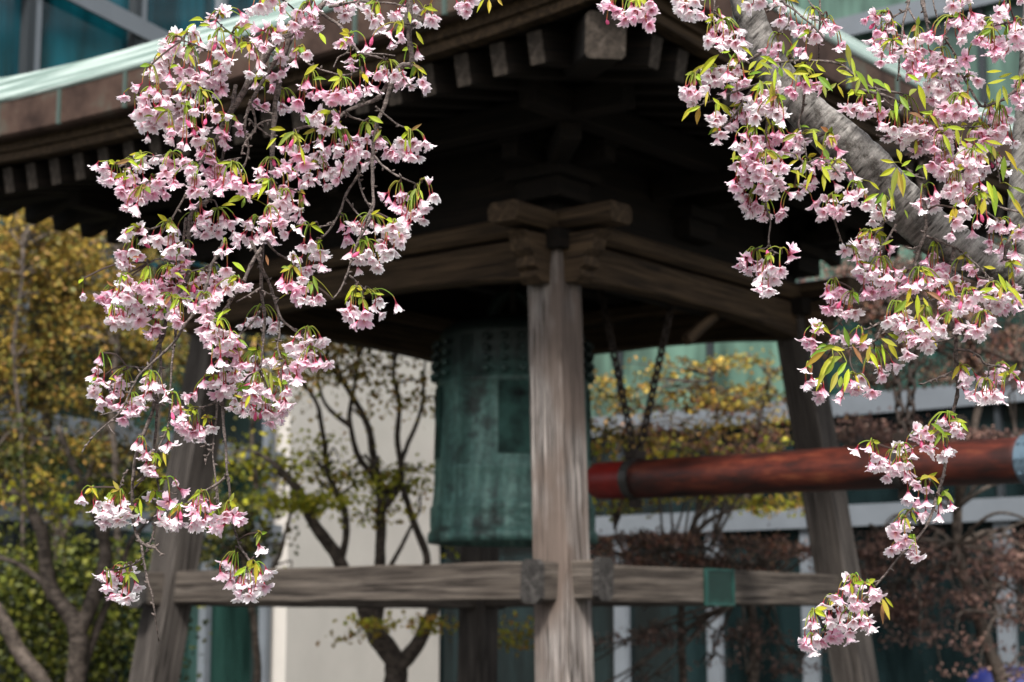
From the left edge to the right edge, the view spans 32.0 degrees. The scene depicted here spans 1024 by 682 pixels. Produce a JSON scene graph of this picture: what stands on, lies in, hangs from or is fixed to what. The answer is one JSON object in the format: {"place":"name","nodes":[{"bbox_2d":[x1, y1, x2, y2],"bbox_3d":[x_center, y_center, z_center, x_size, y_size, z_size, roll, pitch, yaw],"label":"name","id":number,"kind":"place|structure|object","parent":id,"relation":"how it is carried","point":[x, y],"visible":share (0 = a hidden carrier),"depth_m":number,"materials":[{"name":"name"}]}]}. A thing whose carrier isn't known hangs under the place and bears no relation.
{"place":"outdoors","nodes":[
{"label":"outdoors","id":0,"kind":"place"},
{"bbox_2d":[439,0,1023,681],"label":"glass building","id":1,"kind":"structure","parent":0,"point":[895,660],"depth_m":27.31,"materials":[{"name":"grey"}]},
{"bbox_2d":[439,536,613,681],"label":"window","id":2,"kind":"structure","parent":1,"relation":"in","point":[510,668],"depth_m":30.62,"materials":[{"name":"teal glass"}]},
{"bbox_2d":[588,353,615,417],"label":"window","id":3,"kind":"structure","parent":1,"relation":"in","point":[602,362],"depth_m":30.08,"materials":[{"name":"teal glass"}]},
{"bbox_2d":[590,436,616,516],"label":"window","id":4,"kind":"structure","parent":1,"relation":"in","point":[604,457],"depth_m":29.84,"materials":[{"name":"teal glass"}]},
{"bbox_2d":[623,344,706,413],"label":"window","id":5,"kind":"structure","parent":1,"relation":"in","point":[696,352],"depth_m":29.29,"materials":[{"name":"teal glass"}]},
{"bbox_2d":[624,428,708,514],"bbox_3d":[2.548,2.146,29.020,1.801,1.655,0.055,-7,-12,39],"label":"window","id":6,"kind":"structure","parent":1,"relation":"in","point":[676,508],"depth_m":28.97,"materials":[{"name":"teal glass"}]},
{"bbox_2d":[629,532,707,681],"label":"window","id":7,"kind":"structure","parent":1,"relation":"in","point":[695,651],"depth_m":28.63,"materials":[{"name":"teal glass"}]},
{"bbox_2d":[714,342,784,402],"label":"window","id":8,"kind":"structure","parent":1,"relation":"in","point":[736,377],"depth_m":28.26,"materials":[{"name":"teal glass"}]},
{"bbox_2d":[716,421,803,510],"bbox_3d":[3.902,1.971,27.911,1.709,1.655,0.055,-7,-12,39],"label":"window","id":9,"kind":"structure","parent":1,"relation":"in","point":[739,430],"depth_m":27.82,"materials":[{"name":"teal glass"}]},
{"bbox_2d":[722,529,802,681],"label":"window","id":10,"kind":"structure","parent":1,"relation":"in","point":[789,617],"depth_m":27.45,"materials":[{"name":"teal glass"}]},
{"bbox_2d":[799,0,912,20],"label":"window","id":11,"kind":"structure","parent":1,"relation":"in","point":[837,9],"depth_m":27.91,"materials":[{"name":"teal glass"}]},
{"bbox_2d":[806,246,933,280],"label":"window","id":12,"kind":"structure","parent":1,"relation":"in","point":[906,251],"depth_m":27.28,"materials":[{"name":"teal glass"}]},
{"bbox_2d":[822,281,990,395],"bbox_3d":[5.768,0.015,26.654,3.130,1.817,0.055,-7,-12,39],"label":"window","id":13,"kind":"structure","parent":1,"relation":"in","point":[835,390],"depth_m":26.86,"materials":[{"name":"green glass"}]},
{"bbox_2d":[820,521,997,681],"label":"window","id":14,"kind":"structure","parent":1,"relation":"in","point":[903,664],"depth_m":25.77,"materials":[{"name":"teal glass"}]},
{"bbox_2d":[833,404,996,504],"bbox_3d":[5.768,1.730,26.383,3.130,1.655,0.055,-7,-12,39],"label":"window","id":15,"kind":"structure","parent":1,"relation":"in","point":[870,496],"depth_m":26.28,"materials":[{"name":"teal glass"}]},
{"bbox_2d":[853,8,980,102],"bbox_3d":[5.768,-3.779,27.253,3.130,2.265,0.055,-7,-12,39],"label":"window","id":16,"kind":"structure","parent":1,"relation":"in","point":[974,65],"depth_m":26.69,"materials":[{"name":"teal glass"}]},
{"bbox_2d":[995,236,1011,248],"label":"window","id":17,"kind":"structure","parent":1,"relation":"in","point":[998,239],"depth_m":25.79,"materials":[{"name":"teal glass"}]},
{"bbox_2d":[985,0,1022,115],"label":"window","id":18,"kind":"structure","parent":1,"relation":"in","point":[1011,65],"depth_m":26.07,"materials":[{"name":"teal glass"}]},
{"bbox_2d":[998,306,1023,379],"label":"window","id":19,"kind":"structure","parent":1,"relation":"in","point":[1013,319],"depth_m":25.50,"materials":[{"name":"green glass"}]},
{"bbox_2d":[1002,402,1023,496],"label":"window","id":20,"kind":"structure","parent":1,"relation":"in","point":[1012,490],"depth_m":25.27,"materials":[{"name":"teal glass"}]},
{"bbox_2d":[1012,520,1023,664],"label":"window","id":21,"kind":"structure","parent":1,"relation":"in","point":[1020,636],"depth_m":24.93,"materials":[{"name":"teal glass"}]},
{"bbox_2d":[967,666,1023,681],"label":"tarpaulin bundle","id":22,"kind":"object","parent":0,"point":[984,676],"visible":0.46,"depth_m":19.87,"materials":[{"name":"blue plastic"}]},
{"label":"paving","id":23,"kind":"structure","parent":0,"visible":0},
{"bbox_2d":[0,407,225,681],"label":"garden tree","id":24,"kind":"object","parent":23,"relation":"on","point":[81,647],"visible":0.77,"depth_m":15.45,"materials":[{"name":"green plant"}]},
{"bbox_2d":[107,315,359,681],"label":"garden tree","id":25,"kind":"object","parent":23,"relation":"on","point":[253,467],"visible":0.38,"depth_m":17.99,"materials":[{"name":"green plant"}]},
{"bbox_2d":[236,334,533,681],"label":"garden tree","id":26,"kind":"object","parent":23,"relation":"on","point":[397,661],"visible":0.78,"depth_m":17.15,"materials":[{"name":"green plant"}]},
{"bbox_2d":[0,0,1013,681],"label":"bell pavilion","id":27,"kind":"structure","parent":23,"relation":"on","point":[572,164],"depth_m":11.84,"materials":[{"name":"brown wood"}]},
{"bbox_2d":[427,283,597,546],"bbox_3d":[0.005,0.487,13.388,1.268,2.052,1.268,0,-9,0],"label":"temple bell","id":28,"kind":"object","parent":27,"relation":"hanging from","point":[480,378],"visible":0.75,"depth_m":12.88,"materials":[{"name":"green metal"}]},
{"bbox_2d":[597,289,637,449],"bbox_3d":[0.748,0.158,12.645,0.284,1.308,0.065,-3,-9,17],"label":"hanging chain","id":29,"kind":"object","parent":27,"relation":"hanging from","point":[626,415],"visible":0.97,"depth_m":12.63,"materials":[{"name":"metal"}]},
{"bbox_2d":[637,303,674,449],"bbox_3d":[1.029,0.153,12.609,0.314,1.311,0.061,0,-9,0],"label":"hanging chain","id":30,"kind":"object","parent":27,"relation":"hanging from","point":[658,364],"visible":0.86,"depth_m":12.58,"materials":[{"name":"metal"}]},
{"bbox_2d":[703,568,734,605],"bbox_3d":[1.391,1.651,11.972,0.020,0.244,0.367,-7,-11,38],"label":"plaque","id":31,"kind":"object","parent":27,"relation":"attached to","point":[719,587],"visible":1,"depth_m":11.96,"materials":[{"name":"green metal"}]},
{"bbox_2d":[871,210,906,432],"bbox_3d":[2.325,-0.315,11.097,0.222,1.857,0.070,-8,-12,40],"label":"hanging chain","id":32,"kind":"object","parent":27,"relation":"hanging from","point":[897,393],"visible":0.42,"depth_m":10.97,"materials":[{"name":"metal"}]},
{"bbox_2d":[587,432,1023,507],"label":"striking log","id":33,"kind":"object","parent":32,"relation":"hanging from","point":[636,477],"visible":0.9,"depth_m":11.37,"materials":[{"name":"wood"}]},
{"bbox_2d":[905,156,927,435],"bbox_3d":[2.486,-0.332,10.987,0.234,1.859,0.070,-9,-12,44],"label":"hanging chain","id":34,"kind":"object","parent":27,"relation":"hanging from","point":[910,395],"visible":0.4,"depth_m":10.93,"materials":[{"name":"metal"}]},
{"bbox_2d":[589,348,846,681],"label":"garden tree","id":35,"kind":"object","parent":23,"relation":"on","point":[726,404],"visible":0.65,"depth_m":17.95,"materials":[{"name":"yellow plant"}]},
{"bbox_2d":[590,413,865,681],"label":"weeping maple","id":36,"kind":"object","parent":23,"relation":"on","point":[700,560],"visible":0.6,"depth_m":17.30,"materials":[{"name":"brown plant"}]},
{"bbox_2d":[795,235,1023,681],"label":"weeping maple","id":37,"kind":"object","parent":23,"relation":"on","point":[958,546],"visible":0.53,"depth_m":16.66,"materials":[{"name":"brown plant"}]},
{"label":"ground","id":38,"kind":"structure","parent":0,"visible":0},
{"bbox_2d":[0,503,211,681],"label":"shrub","id":39,"kind":"object","parent":38,"relation":"on","point":[51,658],"visible":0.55,"depth_m":17.36,"materials":[{"name":"green plant"}]},
{"bbox_2d":[0,208,234,681],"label":"garden tree","id":40,"kind":"object","parent":38,"relation":"on","point":[64,253],"visible":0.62,"depth_m":18.77,"materials":[{"name":"yellow plant"}]},
{"bbox_2d":[0,0,439,681],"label":"glass building","id":41,"kind":"structure","parent":38,"relation":"on","point":[40,34],"depth_m":26.84,"materials":[{"name":"grey"}]},
{"bbox_2d":[0,261,7,402],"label":"window","id":42,"kind":"structure","parent":41,"relation":"in","point":[1,306],"depth_m":21.72,"materials":[{"name":"teal glass"}]},
{"bbox_2d":[0,216,11,238],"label":"window","id":43,"kind":"structure","parent":41,"relation":"in","point":[2,223],"depth_m":21.83,"materials":[{"name":"teal glass"}]},
{"bbox_2d":[0,0,21,77],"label":"window","id":44,"kind":"structure","parent":41,"relation":"in","point":[10,10],"depth_m":22.16,"materials":[{"name":"teal glass"}]},
{"bbox_2d":[8,522,110,681],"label":"window","id":45,"kind":"structure","parent":41,"relation":"in","point":[93,536],"depth_m":22.66,"materials":[{"name":"teal glass"}]},
{"bbox_2d":[16,433,111,507],"bbox_3d":[-5.710,1.654,22.594,0.055,1.109,2.234,-4,-10,23],"label":"window","id":46,"kind":"structure","parent":41,"relation":"in","point":[63,477],"depth_m":22.63,"materials":[{"name":"green glass"}]},
{"bbox_2d":[25,271,112,421],"bbox_3d":[-5.710,0.115,22.837,0.055,2.007,2.234,-4,-10,23],"label":"window","id":47,"kind":"structure","parent":41,"relation":"in","point":[63,409],"depth_m":22.91,"materials":[{"name":"teal glass"}]},
{"bbox_2d":[42,223,116,270],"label":"window","id":48,"kind":"structure","parent":41,"relation":"in","point":[44,223],"depth_m":23.72,"materials":[{"name":"teal glass"}]},
{"bbox_2d":[40,0,127,69],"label":"window","id":49,"kind":"structure","parent":41,"relation":"in","point":[70,33],"depth_m":23.34,"materials":[{"name":"teal glass"}]},
{"bbox_2d":[108,0,128,10],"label":"window","id":50,"kind":"structure","parent":41,"relation":"in","point":[124,4],"depth_m":24.41,"materials":[{"name":"teal glass"}]},
{"bbox_2d":[126,449,169,512],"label":"window","id":51,"kind":"structure","parent":41,"relation":"in","point":[144,503],"depth_m":24.19,"materials":[{"name":"green glass"}]},
{"bbox_2d":[120,530,199,681],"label":"window","id":52,"kind":"structure","parent":41,"relation":"in","point":[192,640],"depth_m":24.90,"materials":[{"name":"green glass"}]},
{"bbox_2d":[133,305,190,433],"bbox_3d":[-4.843,0.428,24.818,0.055,2.007,2.128,-4,-10,23],"label":"window","id":53,"kind":"structure","parent":41,"relation":"in","point":[176,388],"depth_m":24.75,"materials":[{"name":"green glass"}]},
{"bbox_2d":[138,252,205,277],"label":"window","id":54,"kind":"structure","parent":41,"relation":"in","point":[155,264],"depth_m":24.87,"materials":[{"name":"teal glass"}]},
{"bbox_2d":[147,0,214,31],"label":"window","id":55,"kind":"structure","parent":41,"relation":"in","point":[164,14],"depth_m":25.65,"materials":[{"name":"teal glass"}]},
{"bbox_2d":[210,538,259,681],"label":"window","id":56,"kind":"structure","parent":41,"relation":"in","point":[231,652],"depth_m":25.92,"materials":[{"name":"green glass"}]},
{"bbox_2d":[214,460,261,522],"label":"window","id":57,"kind":"structure","parent":41,"relation":"in","point":[224,483],"depth_m":26.33,"materials":[{"name":"green glass"}]},
{"bbox_2d":[221,333,264,448],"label":"window","id":58,"kind":"structure","parent":41,"relation":"in","point":[241,425],"depth_m":26.61,"materials":[{"name":"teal glass"}]},
{"bbox_2d":[227,0,258,18],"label":"window","id":59,"kind":"structure","parent":41,"relation":"in","point":[240,4],"depth_m":27.22,"materials":[{"name":"teal glass"}]},
{"bbox_2d":[74,0,502,640],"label":"weeping cherry","id":60,"kind":"object","parent":38,"relation":"on","point":[172,120],"visible":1,"depth_m":3.10,"materials":[{"name":"pink plant"}]},
{"bbox_2d":[597,0,1023,656],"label":"weeping cherry","id":61,"kind":"object","parent":38,"relation":"on","point":[873,174],"visible":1,"depth_m":3.10,"materials":[{"name":"pink plant"}]}
]}

